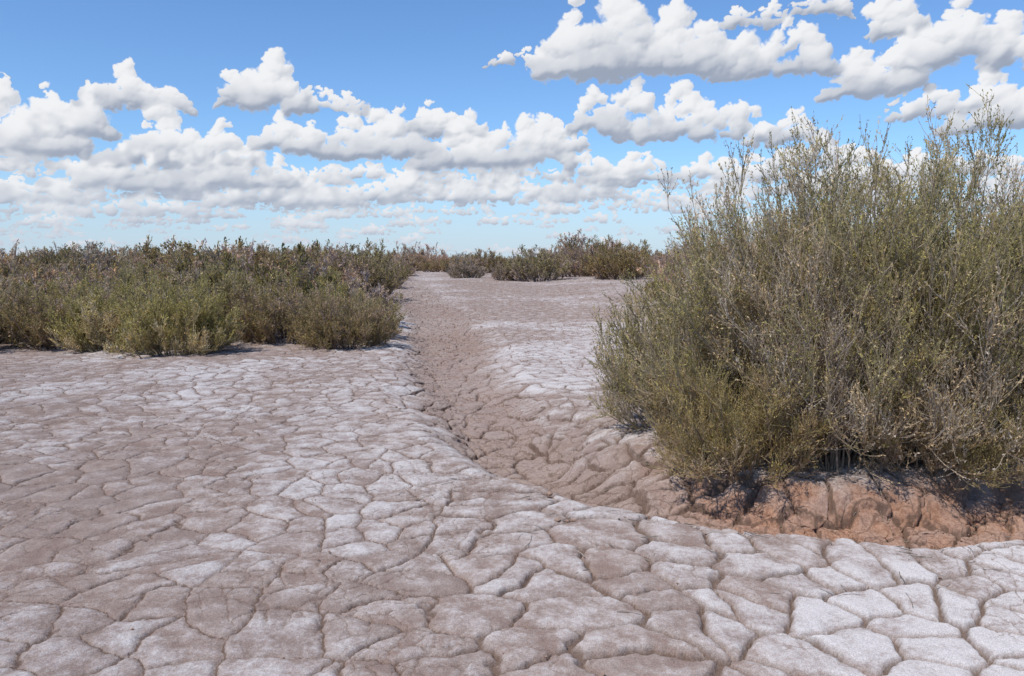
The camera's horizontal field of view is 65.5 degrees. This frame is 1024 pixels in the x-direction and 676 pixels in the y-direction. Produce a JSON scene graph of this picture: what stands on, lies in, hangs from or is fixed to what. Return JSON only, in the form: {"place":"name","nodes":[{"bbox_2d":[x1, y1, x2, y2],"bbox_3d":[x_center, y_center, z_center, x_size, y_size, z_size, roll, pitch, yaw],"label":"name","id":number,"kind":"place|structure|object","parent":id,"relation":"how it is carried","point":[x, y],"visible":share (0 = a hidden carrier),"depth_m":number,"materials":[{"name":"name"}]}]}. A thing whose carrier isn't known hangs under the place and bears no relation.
{"place":"outdoors","nodes":[
{"label":"outdoors","id":0,"kind":"place"},
{"bbox_2d":[0,258,1023,675],"bbox_3d":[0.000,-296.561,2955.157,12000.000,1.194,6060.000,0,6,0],"label":"ground","id":1,"kind":"structure","parent":0,"point":[142,478],"depth_m":4.17,"materials":[{"name":"soil"}]},
{"bbox_2d":[0,257,38,345],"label":"desert shrub","id":2,"kind":"object","parent":1,"relation":"on","point":[3,296],"visible":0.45,"depth_m":12.50,"materials":[{"name":"green plant"}]},
{"bbox_2d":[4,272,101,338],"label":"desert shrub","id":3,"kind":"object","parent":1,"relation":"on","point":[55,287],"visible":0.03,"depth_m":14.27,"materials":[{"name":"green plant"}]},
{"bbox_2d":[0,272,142,351],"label":"desert shrub","id":4,"kind":"object","parent":1,"relation":"on","point":[28,330],"visible":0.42,"depth_m":12.25,"materials":[{"name":"green plant"}]},
{"bbox_2d":[43,275,183,352],"bbox_3d":[-5.949,-0.366,12.207,2.227,1.233,1.806,-1,6,-9],"label":"desert shrub","id":5,"kind":"object","parent":1,"relation":"on","point":[94,317],"visible":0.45,"depth_m":11.81,"materials":[{"name":"green plant"}]},
{"bbox_2d":[74,248,224,308],"bbox_3d":[-6.590,-0.820,14.418,2.540,1.678,2.284,3,6,24],"label":"desert shrub","id":6,"kind":"object","parent":1,"relation":"on","point":[105,283],"visible":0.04,"depth_m":14.17,"materials":[{"name":"green plant"}]},
{"bbox_2d":[102,270,248,357],"bbox_3d":[-4.977,-0.346,11.546,2.227,1.306,1.806,1,6,9],"label":"desert shrub","id":7,"kind":"object","parent":1,"relation":"on","point":[207,328],"visible":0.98,"depth_m":11.32,"materials":[{"name":"green plant"}]},
{"bbox_2d":[116,249,291,344],"bbox_3d":[-5.110,-0.705,13.568,2.666,1.602,2.398,2,6,23],"label":"desert shrub","id":8,"kind":"object","parent":1,"relation":"on","point":[224,286],"visible":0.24,"depth_m":13.12,"materials":[{"name":"green plant"}]},
{"bbox_2d":[224,271,351,345],"bbox_3d":[-3.676,-0.483,13.074,2.046,1.256,2.046,-6,8,-44],"label":"desert shrub","id":9,"kind":"object","parent":1,"relation":"on","point":[267,322],"visible":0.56,"depth_m":12.66,"materials":[{"name":"green plant"}]},
{"bbox_2d":[253,263,360,326],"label":"desert shrub","id":10,"kind":"object","parent":1,"relation":"on","point":[321,282],"visible":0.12,"depth_m":14.98,"materials":[{"name":"green plant"}]},
{"bbox_2d":[289,284,403,350],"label":"desert shrub","id":11,"kind":"object","parent":1,"relation":"on","point":[328,324],"visible":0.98,"depth_m":11.95,"materials":[{"name":"green plant"}]},
{"bbox_2d":[302,278,407,338],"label":"desert shrub","id":12,"kind":"object","parent":1,"relation":"on","point":[394,316],"visible":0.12,"depth_m":13.89,"materials":[{"name":"green plant"}]},
{"bbox_2d":[0,227,967,330],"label":"background shrubs","id":13,"kind":"object","parent":1,"relation":"on","point":[378,274],"visible":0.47,"depth_m":28.22,"materials":[{"name":"green plant"}]},
{"bbox_2d":[32,382,1013,674],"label":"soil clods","id":14,"kind":"object","parent":1,"relation":"on","point":[546,494],"visible":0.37,"depth_m":4.20,"materials":[{"name":"brown soil"}]},
{"bbox_2d":[584,255,842,441],"bbox_3d":[1.453,0.055,5.986,1.848,1.462,1.947,1,6,10],"label":"desert shrub","id":15,"kind":"object","parent":1,"relation":"on","point":[615,388],"visible":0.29,"depth_m":5.94,"materials":[{"name":"green plant"}]},
{"bbox_2d":[643,324,842,490],"bbox_3d":[1.511,0.401,5.199,1.311,0.930,1.710,5,8,41],"label":"desert shrub","id":16,"kind":"object","parent":1,"relation":"on","point":[696,442],"visible":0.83,"depth_m":4.80,"materials":[{"name":"green plant"}]},
{"bbox_2d":[602,83,1023,487],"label":"desert shrub","id":17,"kind":"object","parent":1,"relation":"on","point":[978,270],"visible":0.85,"depth_m":4.86,"materials":[{"name":"green plant"}]},
{"bbox_2d":[738,227,955,475],"bbox_3d":[2.127,0.070,5.105,1.324,1.638,1.286,2,6,18],"label":"dry desert shrub","id":18,"kind":"object","parent":1,"relation":"on","point":[834,459],"visible":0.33,"depth_m":4.84,"materials":[{"name":"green plant"}]},
{"bbox_2d":[842,349,1023,491],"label":"desert shrub","id":19,"kind":"object","parent":1,"relation":"on","point":[990,457],"visible":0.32,"depth_m":4.74,"materials":[{"name":"green plant"}]},
{"bbox_2d":[0,0,1023,257],"bbox_3d":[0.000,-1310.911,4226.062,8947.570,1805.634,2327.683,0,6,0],"label":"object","id":20,"kind":"structure","parent":0,"point":[624,40],"depth_m":5087.80,"materials":[{"name":"white"}]},
{"bbox_2d":[269,432,1023,614],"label":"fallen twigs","id":21,"kind":"object","parent":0,"point":[691,525],"visible":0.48,"depth_m":4.45,"materials":[{"name":"brown wood"}]}
]}

